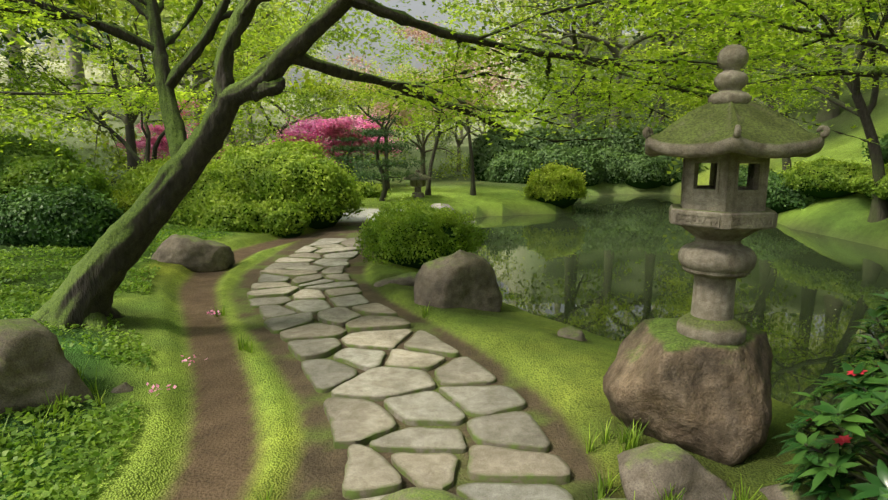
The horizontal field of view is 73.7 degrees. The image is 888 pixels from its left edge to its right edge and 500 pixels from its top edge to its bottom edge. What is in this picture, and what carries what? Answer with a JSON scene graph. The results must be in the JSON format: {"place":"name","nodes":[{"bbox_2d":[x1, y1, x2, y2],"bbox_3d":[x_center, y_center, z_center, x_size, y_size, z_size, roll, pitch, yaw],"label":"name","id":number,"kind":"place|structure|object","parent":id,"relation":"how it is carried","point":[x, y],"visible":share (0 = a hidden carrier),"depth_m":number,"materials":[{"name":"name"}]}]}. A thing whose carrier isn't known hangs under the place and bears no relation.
{"place":"outdoors","nodes":[
{"label":"outdoors","id":0,"kind":"place"},
{"bbox_2d":[0,0,880,109],"label":"sky","id":1,"kind":"structure","parent":0,"point":[417,8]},
{"bbox_2d":[0,26,887,499],"bbox_3d":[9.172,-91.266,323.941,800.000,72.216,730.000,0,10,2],"label":"ground","id":2,"kind":"structure","parent":0,"point":[226,418],"depth_m":4.30,"materials":[{"name":"green plant"}]},
{"bbox_2d":[0,30,47,57],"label":"tree","id":3,"kind":"object","parent":2,"relation":"on","point":[27,49],"visible":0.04,"depth_m":83.66,"materials":[{"name":"green plant"}]},
{"bbox_2d":[0,17,49,50],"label":"tree","id":4,"kind":"object","parent":2,"relation":"on","point":[21,29],"visible":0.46,"depth_m":19.08,"materials":[{"name":"green plant"}]},
{"bbox_2d":[22,22,59,59],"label":"tree","id":5,"kind":"object","parent":2,"relation":"on","point":[53,46],"visible":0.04,"depth_m":70.24,"materials":[{"name":"green plant"}]},
{"bbox_2d":[0,318,92,414],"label":"rock","id":6,"kind":"object","parent":2,"relation":"on","point":[35,364],"visible":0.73,"depth_m":3.23,"materials":[{"name":"grey stone"}]},
{"bbox_2d":[0,2,108,145],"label":"tree","id":7,"kind":"object","parent":2,"relation":"on","point":[48,135],"visible":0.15,"depth_m":27.50,"materials":[{"name":"green plant"}]},
{"bbox_2d":[0,125,121,205],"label":"bush","id":8,"kind":"object","parent":2,"relation":"on","point":[24,161],"visible":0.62,"depth_m":9.24,"materials":[{"name":"green plant"}]},
{"bbox_2d":[0,178,125,248],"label":"bush","id":9,"kind":"object","parent":2,"relation":"on","point":[65,216],"visible":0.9,"depth_m":7.37,"materials":[{"name":"green plant"}]},
{"bbox_2d":[22,31,113,55],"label":"tree","id":10,"kind":"object","parent":2,"relation":"on","point":[48,44],"visible":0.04,"depth_m":86.85,"materials":[{"name":"green plant"}]},
{"bbox_2d":[0,0,138,98],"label":"tree","id":11,"kind":"object","parent":2,"relation":"on","point":[86,50],"visible":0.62,"depth_m":14.49,"materials":[{"name":"green plant"}]},
{"bbox_2d":[5,0,211,113],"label":"tree","id":12,"kind":"object","parent":2,"relation":"on","point":[15,43],"visible":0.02,"depth_m":39.97,"materials":[{"name":"green plant"}]},
{"bbox_2d":[36,2,185,116],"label":"tree","id":13,"kind":"object","parent":2,"relation":"on","point":[118,76],"visible":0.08,"depth_m":40.97,"materials":[{"name":"green plant"}]},
{"bbox_2d":[51,0,184,85],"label":"tree","id":14,"kind":"object","parent":2,"relation":"on","point":[138,56],"visible":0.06,"depth_m":51.14,"materials":[{"name":"green plant"}]},
{"bbox_2d":[111,382,133,392],"bbox_3d":[-1.963,0.872,3.603,0.180,0.132,0.177,0,10,2],"label":"rock","id":15,"kind":"object","parent":2,"relation":"on","point":[123,387],"visible":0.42,"depth_m":3.57,"materials":[{"name":"grey stone"}]},
{"bbox_2d":[110,188,136,217],"bbox_3d":[-5.182,-0.740,10.737,3.216,0.944,1.606,0,10,2],"label":"hedge bush","id":16,"kind":"object","parent":2,"relation":"on","point":[122,200],"visible":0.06,"depth_m":10.33,"materials":[{"name":"green plant"}]},
{"bbox_2d":[0,223,251,499],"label":"ground cover leaves","id":17,"kind":"object","parent":2,"relation":"on","point":[22,292],"visible":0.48,"depth_m":3.13,"materials":[{"name":"green plant"}]},
{"bbox_2d":[0,0,251,155],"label":"maple","id":18,"kind":"object","parent":2,"relation":"on","point":[89,98],"visible":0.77,"depth_m":8.34,"materials":[{"name":"green plant"}]},
{"bbox_2d":[63,0,188,79],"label":"tree","id":19,"kind":"object","parent":2,"relation":"on","point":[66,45],"visible":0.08,"depth_m":54.65,"materials":[{"name":"green plant"}]},
{"bbox_2d":[0,0,255,120],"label":"tree","id":20,"kind":"object","parent":2,"relation":"on","point":[77,68],"visible":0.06,"depth_m":31.30,"materials":[{"name":"green plant"}]},
{"bbox_2d":[0,0,316,165],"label":"maple","id":21,"kind":"object","parent":2,"relation":"on","point":[132,153],"visible":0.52,"depth_m":13.08,"materials":[{"name":"green plant"}]},
{"bbox_2d":[116,1,202,48],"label":"tree","id":22,"kind":"object","parent":2,"relation":"on","point":[172,22],"visible":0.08,"depth_m":62.21,"materials":[{"name":"green plant"}]},
{"bbox_2d":[107,98,237,160],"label":"tree","id":23,"kind":"object","parent":2,"relation":"on","point":[158,129],"visible":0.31,"depth_m":22.15,"materials":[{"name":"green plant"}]},
{"bbox_2d":[63,0,299,115],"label":"tree","id":24,"kind":"object","parent":2,"relation":"on","point":[99,59],"visible":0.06,"depth_m":40.41,"materials":[{"name":"green plant"}]},
{"bbox_2d":[146,310,220,395],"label":"flowers","id":25,"kind":"object","parent":2,"relation":"on","point":[157,386],"visible":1,"depth_m":3.48,"materials":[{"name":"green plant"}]},
{"bbox_2d":[43,0,342,181],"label":"tree","id":26,"kind":"object","parent":2,"relation":"on","point":[94,8],"visible":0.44,"depth_m":19.21,"materials":[{"name":"green plant"}]},
{"bbox_2d":[151,234,234,271],"bbox_3d":[-3.167,0.039,7.472,0.977,0.516,0.611,-5,11,-28],"label":"rock","id":27,"kind":"object","parent":2,"relation":"on","point":[193,253],"visible":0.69,"depth_m":7.26,"materials":[{"name":"grey stone"}]},
{"bbox_2d":[0,0,402,154],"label":"tree","id":28,"kind":"object","parent":2,"relation":"on","point":[352,35],"visible":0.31,"depth_m":22.64,"materials":[{"name":"green plant"}]},
{"bbox_2d":[3,0,405,176],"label":"tree","id":29,"kind":"object","parent":2,"relation":"on","point":[69,28],"visible":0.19,"depth_m":27.72,"materials":[{"name":"green plant"}]},
{"bbox_2d":[63,0,356,146],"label":"tree","id":30,"kind":"object","parent":2,"relation":"on","point":[172,32],"visible":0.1,"depth_m":32.86,"materials":[{"name":"green plant"}]},
{"bbox_2d":[143,0,297,146],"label":"tree","id":31,"kind":"object","parent":2,"relation":"on","point":[243,132],"visible":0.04,"depth_m":38.51,"materials":[{"name":"green plant"}]},
{"bbox_2d":[164,7,315,113],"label":"tree","id":32,"kind":"object","parent":2,"relation":"on","point":[259,111],"visible":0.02,"depth_m":51.88,"materials":[{"name":"green plant"}]},
{"bbox_2d":[55,0,427,128],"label":"tree","id":33,"kind":"object","parent":2,"relation":"on","point":[199,77],"visible":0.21,"depth_m":35.45,"materials":[{"name":"green plant"}]},
{"bbox_2d":[110,131,378,237],"bbox_3d":[-4.064,-1.167,11.305,5.415,2.253,3.829,0,10,2],"label":"clipped bush","id":34,"kind":"object","parent":2,"relation":"on","point":[285,189],"visible":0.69,"depth_m":10.49,"materials":[{"name":"green plant"}]},
{"bbox_2d":[172,2,337,78],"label":"tree","id":35,"kind":"object","parent":2,"relation":"on","point":[286,38],"visible":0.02,"depth_m":68.65,"materials":[{"name":"green plant"}]},
{"bbox_2d":[198,9,388,162],"bbox_3d":[-8.099,-6.838,27.508,8.798,7.415,11.947,-4,11,-21],"label":"tree","id":36,"kind":"object","parent":2,"relation":"on","point":[272,127],"visible":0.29,"depth_m":24.62,"materials":[{"name":"green plant"}]},
{"bbox_2d":[251,43,335,93],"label":"tree","id":37,"kind":"object","parent":2,"relation":"on","point":[286,76],"visible":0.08,"depth_m":88.64,"materials":[{"name":"green plant"}]},
{"bbox_2d":[259,113,417,165],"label":"pink tree","id":38,"kind":"object","parent":2,"relation":"on","point":[329,128],"visible":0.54,"depth_m":20.54,"materials":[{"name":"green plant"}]},
{"bbox_2d":[309,51,381,116],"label":"tree","id":39,"kind":"object","parent":2,"relation":"on","point":[355,67],"visible":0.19,"depth_m":50.22,"materials":[{"name":"green plant"}]},
{"bbox_2d":[285,72,415,169],"bbox_3d":[-4.514,-5.892,28.680,6.614,5.004,5.332,5,11,27],"label":"tree","id":40,"kind":"object","parent":2,"relation":"on","point":[306,105],"visible":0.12,"depth_m":28.44,"materials":[{"name":"green plant"}]},
{"bbox_2d":[324,135,385,179],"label":"pine","id":41,"kind":"object","parent":2,"relation":"on","point":[350,149],"visible":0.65,"depth_m":18.24,"materials":[{"name":"green plant"}]},
{"bbox_2d":[313,89,421,160],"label":"tree","id":42,"kind":"object","parent":2,"relation":"on","point":[392,125],"visible":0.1,"depth_m":34.66,"materials":[{"name":"green plant"}]},
{"bbox_2d":[354,179,390,197],"bbox_3d":[-3.335,-1.732,17.249,3.593,0.773,1.243,0,10,2],"label":"hedge bush","id":43,"kind":"object","parent":2,"relation":"on","point":[375,191],"visible":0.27,"depth_m":16.95,"materials":[{"name":"green plant"}]},
{"bbox_2d":[293,49,481,190],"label":"tree","id":44,"kind":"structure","parent":2,"relation":"on","point":[346,90],"depth_m":18.00,"materials":[{"name":"green plant"}]},
{"bbox_2d":[335,114,440,200],"bbox_3d":[-1.863,-2.476,16.125,3.828,2.404,3.662,0,10,2],"label":"cloud pruned pine","id":45,"kind":"object","parent":2,"relation":"on","point":[377,145],"visible":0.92,"depth_m":15.80,"materials":[{"name":"green plant"}]},
{"bbox_2d":[364,58,422,138],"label":"tree","id":46,"kind":"object","parent":2,"relation":"on","point":[404,79],"visible":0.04,"depth_m":41.83,"materials":[{"name":"green plant"}]},
{"bbox_2d":[374,272,416,286],"bbox_3d":[-0.394,0.355,6.644,0.851,0.220,0.397,0,10,2],"label":"flat rock","id":47,"kind":"object","parent":2,"relation":"on","point":[407,279],"visible":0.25,"depth_m":6.50,"materials":[{"name":"grey stone"}]},
{"bbox_2d":[338,59,465,156],"bbox_3d":[-2.146,-8.550,36.296,8.198,6.130,5.010,4,11,20],"label":"tree","id":48,"kind":"object","parent":2,"relation":"on","point":[421,107],"visible":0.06,"depth_m":35.65,"materials":[{"name":"green plant"}]},
{"bbox_2d":[247,238,573,499],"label":"path flagstones","id":49,"kind":"object","parent":2,"relation":"on","point":[510,458],"visible":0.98,"depth_m":3.65,"materials":[{"name":"grey stone"}]},
{"bbox_2d":[326,16,494,174],"bbox_3d":[-2.040,-6.343,25.946,7.084,6.708,7.886,-8,13,-40],"label":"tree","id":50,"kind":"object","parent":2,"relation":"on","point":[418,33],"visible":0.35,"depth_m":24.62,"materials":[{"name":"green plant"}]},
{"bbox_2d":[347,85,480,180],"bbox_3d":[-1.639,-5.079,28.222,7.842,5.817,4.960,0,10,1],"label":"tree","id":51,"kind":"object","parent":2,"relation":"on","point":[448,164],"visible":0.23,"depth_m":27.97,"materials":[{"name":"green plant"}]},
{"bbox_2d":[404,169,431,196],"bbox_3d":[-0.748,-1.921,16.945,0.840,0.800,0.840,0,10,2],"label":"stone lantern","id":52,"kind":"object","parent":2,"relation":"on","point":[418,184],"visible":0.9,"depth_m":16.79,"materials":[{"name":"grey stone"}]},
{"bbox_2d":[353,184,492,268],"bbox_3d":[-0.373,-0.351,8.252,1.885,1.183,2.086,-4,11,-20],"label":"bush","id":53,"kind":"object","parent":2,"relation":"on","point":[418,236],"visible":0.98,"depth_m":7.63,"materials":[{"name":"green plant"}]},
{"bbox_2d":[380,487,466,499],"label":"rock","id":54,"kind":"object","parent":2,"relation":"on","point":[415,493],"visible":1,"depth_m":2.53,"materials":[{"name":"stone"}]},
{"bbox_2d":[0,302,870,499],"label":"grass tufts","id":55,"kind":"object","parent":2,"relation":"on","point":[633,439],"visible":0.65,"depth_m":2.96,"materials":[{"name":"green plant"}]},
{"bbox_2d":[431,203,454,212],"bbox_3d":[-0.074,-1.036,15.264,0.748,0.350,0.553,5,11,28],"label":"bank rock","id":56,"kind":"object","parent":2,"relation":"on","point":[439,205],"visible":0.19,"depth_m":15.14,"materials":[{"name":"grey stone"}]},
{"bbox_2d":[0,0,887,331],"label":"maple","id":57,"kind":"object","parent":2,"relation":"on","point":[96,276],"visible":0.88,"depth_m":4.46,"materials":[{"name":"green plant"}]},
{"bbox_2d":[390,36,524,195],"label":"tree","id":58,"kind":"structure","parent":2,"relation":"on","point":[472,174],"depth_m":17.14,"materials":[{"name":"green plant"}]},
{"bbox_2d":[414,249,502,311],"bbox_3d":[0.114,0.319,5.889,0.888,0.690,0.658,-7,12,-36],"label":"boulder","id":59,"kind":"object","parent":2,"relation":"on","point":[460,278],"visible":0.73,"depth_m":5.67,"materials":[{"name":"stone"}]},
{"bbox_2d":[400,62,523,143],"bbox_3d":[1.090,-9.702,38.941,8.874,5.866,6.428,0,10,0],"label":"tree","id":60,"kind":"object","parent":2,"relation":"on","point":[461,132],"visible":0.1,"depth_m":39.92,"materials":[{"name":"green plant"}]},
{"bbox_2d":[426,91,503,171],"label":"tree","id":61,"kind":"object","parent":2,"relation":"on","point":[459,142],"visible":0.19,"depth_m":30.13,"materials":[{"name":"green plant"}]},
{"bbox_2d":[410,65,524,146],"bbox_3d":[2.113,-5.777,29.591,5.866,6.879,9.274,9,13,42],"label":"tree","id":62,"kind":"object","parent":2,"relation":"on","point":[447,135],"visible":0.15,"depth_m":28.54,"materials":[{"name":"green plant"}]},
{"bbox_2d":[358,0,578,194],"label":"tree","id":63,"kind":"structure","parent":2,"relation":"on","point":[428,187],"depth_m":15.97,"materials":[{"name":"green plant"}]},
{"bbox_2d":[433,92,507,137],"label":"tree","id":64,"kind":"object","parent":2,"relation":"on","point":[481,132],"visible":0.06,"depth_m":36.48,"materials":[{"name":"green plant"}]},
{"bbox_2d":[435,0,524,34],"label":"tree","id":65,"kind":"object","parent":2,"relation":"on","point":[472,1],"visible":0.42,"depth_m":54.13,"materials":[{"name":"green plant"}]},
{"bbox_2d":[476,0,536,31],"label":"tree","id":66,"kind":"object","parent":2,"relation":"on","point":[499,15],"visible":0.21,"depth_m":82.72,"materials":[{"name":"green plant"}]},
{"bbox_2d":[486,0,560,34],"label":"tree","id":67,"kind":"object","parent":2,"relation":"on","point":[547,33],"visible":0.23,"depth_m":61.12,"materials":[{"name":"green plant"}]},
{"bbox_2d":[431,0,652,129],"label":"tree","id":68,"kind":"object","parent":2,"relation":"on","point":[585,50],"visible":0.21,"depth_m":29.29,"materials":[{"name":"green plant"}]},
{"bbox_2d":[516,160,593,207],"bbox_3d":[3.429,-1.962,17.797,2.058,1.505,2.073,9,13,41],"label":"round bush","id":69,"kind":"object","parent":2,"relation":"on","point":[560,186],"visible":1,"depth_m":17.30,"materials":[{"name":"green plant"}]},
{"bbox_2d":[458,119,670,180],"bbox_3d":[8.070,-4.328,26.592,14.857,3.622,3.297,0,10,2],"label":"bank bush row","id":70,"kind":"object","parent":2,"relation":"on","point":[483,152],"visible":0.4,"depth_m":25.84,"materials":[{"name":"green plant"}]},
{"bbox_2d":[557,326,586,340],"bbox_3d":[1.067,0.739,4.914,0.262,0.176,0.242,0,10,2],"label":"rock","id":71,"kind":"object","parent":2,"relation":"on","point":[570,332],"visible":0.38,"depth_m":4.87,"materials":[{"name":"grey stone"}]},
{"bbox_2d":[370,0,813,127],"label":"tree","id":72,"kind":"object","parent":2,"relation":"on","point":[586,35],"visible":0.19,"depth_m":26.32,"materials":[{"name":"green plant"}]},
{"bbox_2d":[481,143,703,188],"bbox_3d":[8.315,-3.439,25.178,13.614,2.351,3.174,-2,10,-10],"label":"bank bush row","id":73,"kind":"object","parent":2,"relation":"on","point":[613,165],"visible":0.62,"depth_m":24.05,"materials":[{"name":"green plant"}]},
{"bbox_2d":[599,498,626,499],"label":"rock","id":74,"kind":"object","parent":2,"relation":"on","point":[614,499],"visible":0.92,"depth_m":2.53,"materials":[{"name":"grey stone"}]},
{"bbox_2d":[513,0,754,126],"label":"dark bank tree","id":75,"kind":"object","parent":2,"relation":"on","point":[620,46],"visible":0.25,"depth_m":28.24,"materials":[{"name":"green plant"}]},
{"bbox_2d":[486,0,785,55],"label":"tree","id":76,"kind":"object","parent":2,"relation":"on","point":[615,39],"visible":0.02,"depth_m":35.16,"materials":[{"name":"green plant"}]},
{"bbox_2d":[555,0,723,53],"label":"tree","id":77,"kind":"object","parent":2,"relation":"on","point":[601,9],"visible":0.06,"depth_m":34.34,"materials":[{"name":"green plant"}]},
{"bbox_2d":[396,0,887,104],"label":"maple","id":78,"kind":"object","parent":2,"relation":"on","point":[871,70],"visible":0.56,"depth_m":4.62,"materials":[{"name":"green plant"}]},
{"bbox_2d":[491,0,798,118],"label":"dark bank tree","id":79,"kind":"object","parent":2,"relation":"on","point":[594,23],"visible":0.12,"depth_m":28.49,"materials":[{"name":"green plant"}]},
{"bbox_2d":[617,442,736,499],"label":"rock","id":80,"kind":"object","parent":2,"relation":"on","point":[662,465],"visible":0.98,"depth_m":2.52,"materials":[{"name":"grey stone"}]},
{"bbox_2d":[603,318,772,466],"bbox_3d":[1.295,0.754,3.104,0.853,0.690,0.775,0,10,2],"label":"boulder","id":81,"kind":"object","parent":2,"relation":"on","point":[672,385],"visible":0.83,"depth_m":2.84,"materials":[{"name":"brown stone"}]},
{"bbox_2d":[676,312,746,344],"bbox_3d":[1.362,0.391,3.020,0.327,0.118,0.327,0,10,2],"label":"lantern base","id":82,"kind":"object","parent":81,"relation":"on","point":[729,332],"visible":0.75,"depth_m":2.90,"materials":[{"name":"grey stone"}]},
{"bbox_2d":[669,152,777,320],"bbox_3d":[1.362,-0.082,2.937,0.511,0.873,0.502,0,10,2],"label":"stone lantern body","id":83,"kind":"object","parent":82,"relation":"on","point":[721,215],"visible":0.94,"depth_m":2.81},
{"bbox_2d":[645,101,824,158],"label":"lantern roof","id":84,"kind":"structure","parent":83,"relation":"on","point":[705,130],"depth_m":2.62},
{"bbox_2d":[708,44,751,103],"bbox_3d":[1.362,-0.825,2.806,0.190,0.288,0.190,0,10,2],"label":"lantern finial","id":85,"kind":"object","parent":84,"relation":"on","point":[731,81],"visible":0.88,"depth_m":2.75,"materials":[{"name":"grey stone"}]},
{"bbox_2d":[642,124,829,138],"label":"lantern roof knobs","id":86,"kind":"object","parent":84,"relation":"attached to","point":[648,131],"visible":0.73,"depth_m":2.53,"materials":[{"name":"grey stone"}]},
{"bbox_2d":[547,0,887,125],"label":"tree","id":87,"kind":"object","parent":2,"relation":"on","point":[604,31],"visible":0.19,"depth_m":27.66,"materials":[{"name":"green plant"}]},
{"bbox_2d":[557,1,887,171],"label":"maple","id":88,"kind":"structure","parent":2,"relation":"on","point":[788,160],"depth_m":16.76,"materials":[{"name":"green plant"}]},
{"bbox_2d":[603,0,862,181],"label":"tree","id":89,"kind":"object","parent":2,"relation":"on","point":[780,109],"visible":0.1,"depth_m":19.82,"materials":[{"name":"green plant"}]},
{"bbox_2d":[606,0,887,222],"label":"maple","id":90,"kind":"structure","parent":2,"relation":"on","point":[878,212],"depth_m":12.05,"materials":[{"name":"green plant"}]},
{"bbox_2d":[724,2,774,32],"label":"tree","id":91,"kind":"object","parent":2,"relation":"on","point":[754,12],"visible":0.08,"depth_m":23.79,"materials":[{"name":"green plant"}]},
{"bbox_2d":[659,0,885,132],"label":"tree","id":92,"kind":"object","parent":2,"relation":"on","point":[784,65],"visible":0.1,"depth_m":25.59,"materials":[{"name":"green plant"}]},
{"bbox_2d":[738,165,824,213],"bbox_3d":[9.646,-1.786,17.483,2.492,1.522,6.508,0,10,2],"label":"bush","id":93,"kind":"object","parent":2,"relation":"on","point":[780,198],"visible":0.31,"depth_m":15.41,"materials":[{"name":"green plant"}]},
{"bbox_2d":[759,483,829,499],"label":"rock","id":94,"kind":"object","parent":2,"relation":"on","point":[778,492],"visible":0.65,"depth_m":2.46,"materials":[{"name":"grey stone"}]},
{"bbox_2d":[753,0,849,121],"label":"tree","id":95,"kind":"object","parent":2,"relation":"on","point":[823,114],"visible":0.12,"depth_m":23.61,"materials":[{"name":"green plant"}]},
{"bbox_2d":[768,0,883,65],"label":"tree","id":96,"kind":"object","parent":2,"relation":"on","point":[860,35],"visible":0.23,"depth_m":21.91,"materials":[{"name":"green plant"}]},
{"bbox_2d":[773,330,887,499],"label":"glossy shrub","id":97,"kind":"object","parent":2,"relation":"on","point":[824,459],"visible":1,"depth_m":2.24,"materials":[{"name":"green plant"}]},
{"bbox_2d":[775,0,887,24],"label":"tree","id":98,"kind":"object","parent":2,"relation":"on","point":[873,15],"visible":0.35,"depth_m":10.83,"materials":[{"name":"green plant"}]},
{"bbox_2d":[777,156,887,201],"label":"bush","id":99,"kind":"object","parent":2,"relation":"on","point":[822,178],"visible":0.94,"depth_m":13.96,"materials":[{"name":"green plant"}]},
{"bbox_2d":[793,9,887,28],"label":"tree","id":100,"kind":"object","parent":2,"relation":"on","point":[851,22],"visible":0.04,"depth_m":39.27,"materials":[{"name":"green plant"}]},
{"bbox_2d":[827,290,887,467],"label":"glossy shrub","id":101,"kind":"object","parent":2,"relation":"on","point":[881,310],"visible":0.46,"depth_m":3.01,"materials":[{"name":"green plant"}]},
{"bbox_2d":[861,133,887,164],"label":"slope bush","id":102,"kind":"object","parent":2,"relation":"on","point":[884,142],"visible":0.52,"depth_m":14.21,"materials":[{"name":"green plant"}]},
{"bbox_2d":[463,194,887,430],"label":"pond water","id":103,"kind":"structure","parent":0,"point":[608,266],"depth_m":8.93,"materials":[{"name":"green liquid"}]}
]}

